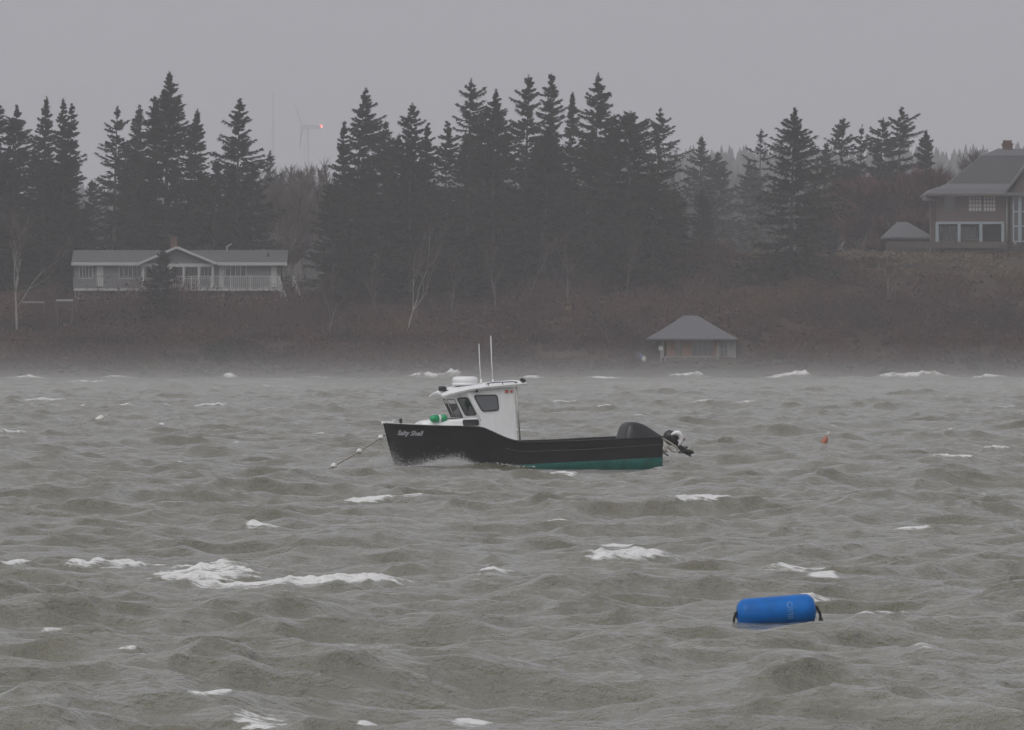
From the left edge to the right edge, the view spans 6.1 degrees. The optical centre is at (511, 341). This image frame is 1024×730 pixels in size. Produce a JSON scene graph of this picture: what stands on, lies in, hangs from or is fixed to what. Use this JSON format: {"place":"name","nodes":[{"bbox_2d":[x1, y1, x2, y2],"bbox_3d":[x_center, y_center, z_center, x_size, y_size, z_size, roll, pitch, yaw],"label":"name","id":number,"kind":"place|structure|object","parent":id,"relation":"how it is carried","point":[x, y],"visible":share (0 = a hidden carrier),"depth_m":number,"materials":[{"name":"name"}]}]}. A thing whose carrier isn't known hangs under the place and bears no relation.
{"place":"outdoors","nodes":[
{"label":"outdoors","id":0,"kind":"place"},
{"bbox_2d":[0,368,1023,729],"bbox_3d":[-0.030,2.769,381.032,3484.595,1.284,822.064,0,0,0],"label":"water","id":1,"kind":"structure","parent":0,"point":[226,552],"depth_m":128.20,"materials":[{"name":"liquid"}]},
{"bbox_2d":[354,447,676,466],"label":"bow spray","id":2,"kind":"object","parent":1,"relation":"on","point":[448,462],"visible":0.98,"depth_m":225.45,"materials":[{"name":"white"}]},
{"bbox_2d":[381,336,693,469],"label":"motor boat","id":3,"kind":"object","parent":1,"relation":"on","point":[483,429],"visible":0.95,"depth_m":225.98,"materials":[{"name":"black paint"}]},
{"bbox_2d":[733,594,822,622],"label":"fender buoy","id":4,"kind":"object","parent":1,"relation":"on","point":[790,608],"visible":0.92,"depth_m":100.86,"materials":[{"name":"blue plastic"}]},
{"bbox_2d":[0,256,1023,377],"bbox_3d":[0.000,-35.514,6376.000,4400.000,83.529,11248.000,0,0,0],"label":"terrain","id":5,"kind":"structure","parent":0,"point":[868,339],"depth_m":772.65,"materials":[{"name":"soil"}]},
{"bbox_2d":[0,105,42,270],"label":"spruce tree","id":6,"kind":"object","parent":5,"relation":"on","point":[3,122],"visible":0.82,"depth_m":818.09,"materials":[{"name":"green plant"}]},
{"bbox_2d":[0,146,50,292],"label":"spruce tree","id":7,"kind":"object","parent":5,"relation":"on","point":[6,155],"visible":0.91,"depth_m":812.96,"materials":[{"name":"green plant"}]},
{"bbox_2d":[0,105,63,294],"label":"spruce tree","id":8,"kind":"object","parent":5,"relation":"on","point":[14,128],"visible":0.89,"depth_m":811.73,"materials":[{"name":"green plant"}]},
{"bbox_2d":[0,205,71,329],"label":"birch tree","id":9,"kind":"object","parent":5,"relation":"on","point":[12,235],"visible":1,"depth_m":786.03,"materials":[{"name":"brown plant"}]},
{"bbox_2d":[18,150,54,280],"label":"spruce tree","id":10,"kind":"object","parent":5,"relation":"on","point":[29,189],"visible":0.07,"depth_m":842.93,"materials":[{"name":"green plant"}]},
{"bbox_2d":[16,95,84,294],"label":"spruce tree","id":11,"kind":"object","parent":5,"relation":"on","point":[39,205],"visible":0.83,"depth_m":821.71,"materials":[{"name":"green plant"}]},
{"bbox_2d":[23,146,100,294],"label":"spruce tree","id":12,"kind":"object","parent":5,"relation":"on","point":[69,167],"visible":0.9,"depth_m":822.40,"materials":[{"name":"green plant"}]},
{"bbox_2d":[33,98,94,278],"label":"spruce tree","id":13,"kind":"object","parent":5,"relation":"on","point":[61,118],"visible":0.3,"depth_m":835.85,"materials":[{"name":"green plant"}]},
{"bbox_2d":[39,103,103,287],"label":"spruce tree","id":14,"kind":"object","parent":5,"relation":"on","point":[68,134],"visible":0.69,"depth_m":829.80,"materials":[{"name":"green plant"}]},
{"bbox_2d":[77,180,121,249],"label":"spruce tree","id":15,"kind":"object","parent":5,"relation":"on","point":[88,205],"visible":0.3,"depth_m":865.27,"materials":[{"name":"green plant"}]},
{"bbox_2d":[89,106,139,249],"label":"spruce tree","id":16,"kind":"object","parent":5,"relation":"on","point":[116,165],"visible":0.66,"depth_m":849.82,"materials":[{"name":"green plant"}]},
{"bbox_2d":[86,140,143,249],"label":"spruce tree","id":17,"kind":"object","parent":5,"relation":"on","point":[106,247],"visible":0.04,"depth_m":862.63,"materials":[{"name":"green plant"}]},
{"bbox_2d":[92,147,144,249],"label":"spruce tree","id":18,"kind":"object","parent":5,"relation":"on","point":[109,238],"visible":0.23,"depth_m":851.68,"materials":[{"name":"green plant"}]},
{"bbox_2d":[105,104,157,249],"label":"spruce tree","id":19,"kind":"object","parent":5,"relation":"on","point":[138,148],"visible":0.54,"depth_m":841.78,"materials":[{"name":"green plant"}]},
{"bbox_2d":[126,95,169,249],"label":"spruce tree","id":20,"kind":"object","parent":5,"relation":"on","point":[151,150],"visible":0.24,"depth_m":825.77,"materials":[{"name":"green plant"}]},
{"bbox_2d":[130,247,183,328],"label":"spruce tree","id":21,"kind":"object","parent":5,"relation":"on","point":[163,261],"visible":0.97,"depth_m":788.89,"materials":[{"name":"green plant"}]},
{"bbox_2d":[109,72,236,250],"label":"spruce tree","id":22,"kind":"object","parent":5,"relation":"on","point":[166,215],"visible":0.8,"depth_m":814.57,"materials":[{"name":"green plant"}]},
{"bbox_2d":[71,237,299,307],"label":"ranch house","id":23,"kind":"structure","parent":5,"relation":"on","point":[240,267],"depth_m":799.98,"materials":[{"name":"wood"}]},
{"bbox_2d":[119,265,141,278],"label":"window","id":24,"kind":"structure","parent":23,"relation":"in","point":[126,270],"depth_m":799.93,"materials":[{"name":"grey"}]},
{"bbox_2d":[225,265,245,275],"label":"window","id":25,"kind":"structure","parent":23,"relation":"in","point":[230,270],"depth_m":799.93,"materials":[{"name":"grey"}]},
{"bbox_2d":[173,109,231,249],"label":"spruce tree","id":26,"kind":"object","parent":5,"relation":"on","point":[199,146],"visible":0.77,"depth_m":819.72,"materials":[{"name":"green plant"}]},
{"bbox_2d":[191,158,243,300],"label":"spruce tree","id":27,"kind":"object","parent":5,"relation":"on","point":[216,243],"visible":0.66,"depth_m":811.78,"materials":[{"name":"green plant"}]},
{"bbox_2d":[188,98,297,287],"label":"spruce tree","id":28,"kind":"object","parent":5,"relation":"on","point":[235,145],"visible":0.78,"depth_m":817.79,"materials":[{"name":"green plant"}]},
{"bbox_2d":[224,165,304,290],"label":"spruce tree","id":29,"kind":"object","parent":5,"relation":"on","point":[256,199],"visible":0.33,"depth_m":833.12,"materials":[{"name":"green plant"}]},
{"bbox_2d":[260,164,311,279],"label":"bare tree","id":30,"kind":"object","parent":5,"relation":"on","point":[289,179],"visible":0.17,"depth_m":1010.69,"materials":[{"name":"grey plant"}]},
{"bbox_2d":[254,175,323,286],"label":"bare tree","id":31,"kind":"object","parent":5,"relation":"on","point":[296,269],"visible":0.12,"depth_m":960.02,"materials":[{"name":"grey plant"}]},
{"bbox_2d":[260,197,318,285],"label":"bare tree","id":32,"kind":"object","parent":5,"relation":"on","point":[288,235],"visible":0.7,"depth_m":861.68,"materials":[{"name":"grey plant"}]},
{"bbox_2d":[257,177,328,274],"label":"bare tree","id":33,"kind":"object","parent":5,"relation":"on","point":[280,206],"visible":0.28,"depth_m":899.72,"materials":[{"name":"grey plant"}]},
{"bbox_2d":[294,102,321,174],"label":"wind turbine","id":34,"kind":"object","parent":5,"relation":"on","point":[305,128],"visible":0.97,"depth_m":5598.79,"materials":[{"name":"grey paint"}]},
{"bbox_2d":[270,184,350,289],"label":"bare tree","id":35,"kind":"object","parent":5,"relation":"on","point":[292,196],"visible":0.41,"depth_m":879.53,"materials":[{"name":"grey plant"}]},
{"bbox_2d":[286,162,340,290],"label":"bare tree","id":36,"kind":"object","parent":5,"relation":"on","point":[301,174],"visible":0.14,"depth_m":981.36,"materials":[{"name":"grey plant"}]},
{"bbox_2d":[291,156,351,290],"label":"bare tree","id":37,"kind":"object","parent":5,"relation":"on","point":[309,186],"visible":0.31,"depth_m":928.74,"materials":[{"name":"grey plant"}]},
{"bbox_2d":[287,179,375,313],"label":"spruce tree","id":38,"kind":"object","parent":5,"relation":"on","point":[339,214],"visible":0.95,"depth_m":797.54,"materials":[{"name":"green plant"}]},
{"bbox_2d":[315,271,358,332],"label":"bare tree","id":39,"kind":"object","parent":5,"relation":"on","point":[332,281],"visible":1,"depth_m":785.49,"materials":[{"name":"grey plant"}]},
{"bbox_2d":[310,121,376,295],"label":"spruce tree","id":40,"kind":"object","parent":5,"relation":"on","point":[342,159],"visible":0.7,"depth_m":805.81,"materials":[{"name":"green plant"}]},
{"bbox_2d":[297,88,424,303],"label":"spruce tree","id":41,"kind":"object","parent":5,"relation":"on","point":[362,184],"visible":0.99,"depth_m":802.64,"materials":[{"name":"green plant"}]},
{"bbox_2d":[358,251,389,307],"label":"bare tree","id":42,"kind":"object","parent":5,"relation":"on","point":[369,288],"visible":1,"depth_m":797.16,"materials":[{"name":"grey plant"}]},
{"bbox_2d":[365,121,400,245],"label":"spruce tree","id":43,"kind":"object","parent":5,"relation":"on","point":[378,148],"visible":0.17,"depth_m":853.87,"materials":[{"name":"green plant"}]},
{"bbox_2d":[371,134,429,278],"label":"spruce tree","id":44,"kind":"object","parent":5,"relation":"on","point":[387,171],"visible":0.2,"depth_m":829.54,"materials":[{"name":"green plant"}]},
{"bbox_2d":[365,154,457,286],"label":"spruce tree","id":45,"kind":"object","parent":5,"relation":"on","point":[404,184],"visible":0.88,"depth_m":813.94,"materials":[{"name":"green plant"}]},
{"bbox_2d":[367,102,470,303],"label":"spruce tree","id":46,"kind":"object","parent":5,"relation":"on","point":[410,145],"visible":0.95,"depth_m":807.69,"materials":[{"name":"green plant"}]},
{"bbox_2d":[395,123,457,296],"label":"spruce tree","id":47,"kind":"object","parent":5,"relation":"on","point":[425,155],"visible":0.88,"depth_m":811.81,"materials":[{"name":"green plant"}]},
{"bbox_2d":[407,212,458,330],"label":"birch tree","id":48,"kind":"object","parent":5,"relation":"on","point":[420,261],"visible":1,"depth_m":785.54,"materials":[{"name":"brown plant"}]},
{"bbox_2d":[426,121,474,291],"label":"spruce tree","id":49,"kind":"object","parent":5,"relation":"on","point":[448,138],"visible":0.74,"depth_m":817.85,"materials":[{"name":"green plant"}]},
{"bbox_2d":[446,253,468,312],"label":"bare tree","id":50,"kind":"object","parent":5,"relation":"on","point":[455,283],"visible":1,"depth_m":796.56,"materials":[{"name":"grey plant"}]},
{"bbox_2d":[441,134,481,282],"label":"spruce tree","id":51,"kind":"object","parent":5,"relation":"on","point":[459,178],"visible":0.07,"depth_m":866.72,"materials":[{"name":"green plant"}]},
{"bbox_2d":[434,78,507,299],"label":"spruce tree","id":52,"kind":"object","parent":5,"relation":"on","point":[476,119],"visible":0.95,"depth_m":811.73,"materials":[{"name":"green plant"}]},
{"bbox_2d":[451,105,516,285],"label":"spruce tree","id":53,"kind":"object","parent":5,"relation":"on","point":[475,145],"visible":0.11,"depth_m":843.49,"materials":[{"name":"green plant"}]},
{"bbox_2d":[441,88,536,299],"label":"spruce tree","id":54,"kind":"object","parent":5,"relation":"on","point":[497,122],"visible":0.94,"depth_m":807.70,"materials":[{"name":"green plant"}]},
{"bbox_2d":[483,235,506,305],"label":"bare tree","id":55,"kind":"object","parent":5,"relation":"on","point":[492,247],"visible":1,"depth_m":797.24,"materials":[{"name":"grey plant"}]},
{"bbox_2d":[497,136,522,251],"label":"spruce tree","id":56,"kind":"object","parent":5,"relation":"on","point":[514,182],"visible":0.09,"depth_m":867.70,"materials":[{"name":"green plant"}]},
{"bbox_2d":[0,232,1023,375],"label":"undergrowth","id":57,"kind":"object","parent":5,"relation":"on","point":[105,331],"visible":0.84,"depth_m":784.76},
{"bbox_2d":[11,354,1023,378],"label":"shore rocks","id":58,"kind":"object","parent":5,"relation":"on","point":[357,369],"visible":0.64,"depth_m":767.08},
{"bbox_2d":[12,142,1023,292],"bbox_3d":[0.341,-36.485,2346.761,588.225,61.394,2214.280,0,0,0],"label":"distant wood","id":59,"kind":"object","parent":5,"relation":"on","point":[735,166],"visible":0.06,"depth_m":2674.05,"materials":[{"name":"plant"}]},
{"bbox_2d":[483,74,570,281],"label":"spruce tree","id":60,"kind":"object","parent":5,"relation":"on","point":[534,153],"visible":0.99,"depth_m":813.66,"materials":[{"name":"green plant"}]},
{"bbox_2d":[529,223,558,296],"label":"bare tree","id":61,"kind":"object","parent":5,"relation":"on","point":[546,247],"visible":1,"depth_m":796.33,"materials":[{"name":"grey plant"}]},
{"bbox_2d":[505,126,588,287],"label":"spruce tree","id":62,"kind":"object","parent":5,"relation":"on","point":[542,185],"visible":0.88,"depth_m":812.23,"materials":[{"name":"green plant"}]},
{"bbox_2d":[511,73,590,276],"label":"spruce tree","id":63,"kind":"object","parent":5,"relation":"on","point":[550,118],"visible":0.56,"depth_m":821.73,"materials":[{"name":"green plant"}]},
{"bbox_2d":[548,227,579,301],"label":"bare tree","id":64,"kind":"object","parent":5,"relation":"on","point":[568,234],"visible":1,"depth_m":794.78,"materials":[{"name":"grey plant"}]},
{"bbox_2d":[556,91,588,251],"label":"spruce tree","id":65,"kind":"object","parent":5,"relation":"on","point":[572,108],"visible":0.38,"depth_m":831.85,"materials":[{"name":"green plant"}]},
{"bbox_2d":[568,130,617,272],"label":"spruce tree","id":66,"kind":"object","parent":5,"relation":"on","point":[576,205],"visible":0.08,"depth_m":829.74,"materials":[{"name":"green plant"}]},
{"bbox_2d":[539,73,651,283],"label":"spruce tree","id":67,"kind":"object","parent":5,"relation":"on","point":[600,108],"visible":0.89,"depth_m":811.83,"materials":[{"name":"green plant"}]},
{"bbox_2d":[580,113,632,274],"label":"spruce tree","id":68,"kind":"object","parent":5,"relation":"on","point":[608,170],"visible":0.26,"depth_m":817.76,"materials":[{"name":"green plant"}]},
{"bbox_2d":[555,110,694,285],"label":"spruce tree","id":69,"kind":"object","parent":5,"relation":"on","point":[633,135],"visible":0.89,"depth_m":805.50,"materials":[{"name":"green plant"}]},
{"bbox_2d":[624,230,645,297],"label":"bare tree","id":70,"kind":"object","parent":5,"relation":"on","point":[633,258],"visible":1,"depth_m":796.63,"materials":[{"name":"grey plant"}]},
{"bbox_2d":[583,180,716,297],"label":"spruce tree","id":71,"kind":"object","parent":5,"relation":"on","point":[659,204],"visible":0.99,"depth_m":799.53,"materials":[{"name":"green plant"}]},
{"bbox_2d":[639,107,694,257],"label":"spruce tree","id":72,"kind":"object","parent":5,"relation":"on","point":[663,131],"visible":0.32,"depth_m":849.95,"materials":[{"name":"green plant"}]},
{"bbox_2d":[588,369,759,377],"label":"seawall","id":73,"kind":"object","parent":5,"relation":"on","point":[746,373],"visible":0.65,"depth_m":766.55,"materials":[{"name":"grey stone"}]},
{"bbox_2d":[663,193,695,254],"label":"spruce tree","id":74,"kind":"object","parent":5,"relation":"on","point":[681,232],"visible":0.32,"depth_m":816.85,"materials":[{"name":"green plant"}]},
{"bbox_2d":[646,316,737,360],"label":"boathouse","id":75,"kind":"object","parent":5,"relation":"on","point":[690,336],"visible":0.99,"depth_m":771.98,"materials":[{"name":"grey wood"}]},
{"bbox_2d":[691,341,713,355],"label":"window","id":76,"kind":"structure","parent":75,"relation":"in","point":[698,348],"depth_m":771.92,"materials":[{"name":"grey"}]},
{"bbox_2d":[690,189,714,243],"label":"spruce tree","id":77,"kind":"object","parent":5,"relation":"on","point":[703,216],"visible":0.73,"depth_m":840.57,"materials":[{"name":"green plant"}]},
{"bbox_2d":[681,136,739,245],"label":"spruce tree","id":78,"kind":"object","parent":5,"relation":"on","point":[702,158],"visible":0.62,"depth_m":1009.75,"materials":[{"name":"green plant"}]},
{"bbox_2d":[688,151,770,253],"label":"spruce tree","id":79,"kind":"object","parent":5,"relation":"on","point":[719,187],"visible":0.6,"depth_m":1019.47,"materials":[{"name":"green plant"}]},
{"bbox_2d":[718,161,778,253],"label":"spruce tree","id":80,"kind":"object","parent":5,"relation":"on","point":[744,183],"visible":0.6,"depth_m":1059.84,"materials":[{"name":"green plant"}]},
{"bbox_2d":[737,128,780,252],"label":"spruce tree","id":81,"kind":"object","parent":5,"relation":"on","point":[759,185],"visible":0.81,"depth_m":979.94,"materials":[{"name":"green plant"}]},
{"bbox_2d":[736,107,858,291],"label":"spruce tree","id":82,"kind":"object","parent":5,"relation":"on","point":[793,140],"visible":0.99,"depth_m":795.57,"materials":[{"name":"green plant"}]},
{"bbox_2d":[799,141,844,253],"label":"spruce tree","id":83,"kind":"object","parent":5,"relation":"on","point":[826,157],"visible":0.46,"depth_m":909.83,"materials":[{"name":"green plant"}]},
{"bbox_2d":[785,118,871,253],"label":"spruce tree","id":84,"kind":"object","parent":5,"relation":"on","point":[837,135],"visible":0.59,"depth_m":904.85,"materials":[{"name":"green plant"}]},
{"bbox_2d":[825,176,873,250],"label":"bare tree","id":85,"kind":"object","parent":5,"relation":"on","point":[839,191],"visible":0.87,"depth_m":883.01,"materials":[{"name":"grey plant"}]},
{"bbox_2d":[829,124,871,184],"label":"spruce tree","id":86,"kind":"object","parent":5,"relation":"on","point":[859,142],"visible":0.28,"depth_m":929.97,"materials":[{"name":"green plant"}]},
{"bbox_2d":[821,169,899,233],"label":"bare tree","id":87,"kind":"object","parent":5,"relation":"on","point":[868,197],"visible":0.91,"depth_m":879.11,"materials":[{"name":"grey plant"}]},
{"bbox_2d":[832,175,898,250],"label":"bare tree","id":88,"kind":"object","parent":5,"relation":"on","point":[854,227],"visible":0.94,"depth_m":878.31,"materials":[{"name":"grey plant"}]},
{"bbox_2d":[859,209,896,253],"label":"bare tree","id":89,"kind":"object","parent":5,"relation":"on","point":[881,227],"visible":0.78,"depth_m":865.37,"materials":[{"name":"brown plant"}]},
{"bbox_2d":[855,117,910,241],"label":"spruce tree","id":90,"kind":"object","parent":5,"relation":"on","point":[878,148],"visible":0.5,"depth_m":914.67,"materials":[{"name":"green plant"}]},
{"bbox_2d":[878,250,901,298],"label":"birch tree","id":91,"kind":"object","parent":5,"relation":"on","point":[887,269],"visible":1,"depth_m":789.90,"materials":[{"name":"grey plant"}]},
{"bbox_2d":[872,107,922,228],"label":"spruce tree","id":92,"kind":"object","parent":5,"relation":"on","point":[902,141],"visible":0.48,"depth_m":904.80,"materials":[{"name":"green plant"}]},
{"bbox_2d":[881,222,929,252],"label":"pavilion","id":93,"kind":"structure","parent":5,"relation":"on","point":[903,232],"depth_m":846.20,"materials":[{"name":"silver metal"}]},
{"bbox_2d":[893,204,929,233],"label":"bare tree","id":94,"kind":"object","parent":5,"relation":"on","point":[919,220],"visible":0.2,"depth_m":865.13,"materials":[{"name":"brown plant"}]},
{"bbox_2d":[877,167,955,215],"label":"bare tree","id":95,"kind":"object","parent":5,"relation":"on","point":[916,193],"visible":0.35,"depth_m":883.69,"materials":[{"name":"brown plant"}]},
{"bbox_2d":[885,160,949,218],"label":"bare tree","id":96,"kind":"object","parent":5,"relation":"on","point":[920,177],"visible":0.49,"depth_m":884.98,"materials":[{"name":"grey plant"}]},
{"bbox_2d":[910,130,935,207],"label":"spruce tree","id":97,"kind":"object","parent":5,"relation":"on","point":[926,145],"visible":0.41,"depth_m":899.81,"materials":[{"name":"green plant"}]},
{"bbox_2d":[886,140,1023,253],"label":"shingle house","id":98,"kind":"structure","parent":5,"relation":"on","point":[981,198],"depth_m":835.00,"materials":[{"name":"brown wood"}]},
{"bbox_2d":[939,225,956,241],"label":"window","id":99,"kind":"structure","parent":98,"relation":"in","point":[945,231],"depth_m":837.30,"materials":[{"name":"grey"}]},
{"bbox_2d":[943,196,955,210],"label":"window","id":100,"kind":"structure","parent":98,"relation":"in","point":[949,202],"depth_m":835.06,"materials":[{"name":"grey glass"}]},
{"bbox_2d":[961,226,977,239],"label":"window","id":101,"kind":"structure","parent":98,"relation":"in","point":[967,232],"depth_m":837.30,"materials":[{"name":"grey"}]},
{"bbox_2d":[968,196,982,211],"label":"window","id":102,"kind":"structure","parent":98,"relation":"in","point":[975,203],"depth_m":835.06,"materials":[{"name":"white glass"}]},
{"bbox_2d":[983,196,995,211],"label":"window","id":103,"kind":"structure","parent":98,"relation":"in","point":[989,202],"depth_m":835.06,"materials":[{"name":"white glass"}]},
{"bbox_2d":[1013,196,1018,241],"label":"window","id":104,"kind":"structure","parent":98,"relation":"in","point":[1015,198],"depth_m":833.83,"materials":[{"name":"grey"}]},
{"bbox_2d":[936,149,981,178],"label":"bare tree","id":105,"kind":"object","parent":5,"relation":"on","point":[973,157],"visible":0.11,"depth_m":1038.95,"materials":[{"name":"grey plant"}]},
{"bbox_2d":[0,0,1023,194],"label":"sky","id":106,"kind":"structure","parent":0,"point":[723,72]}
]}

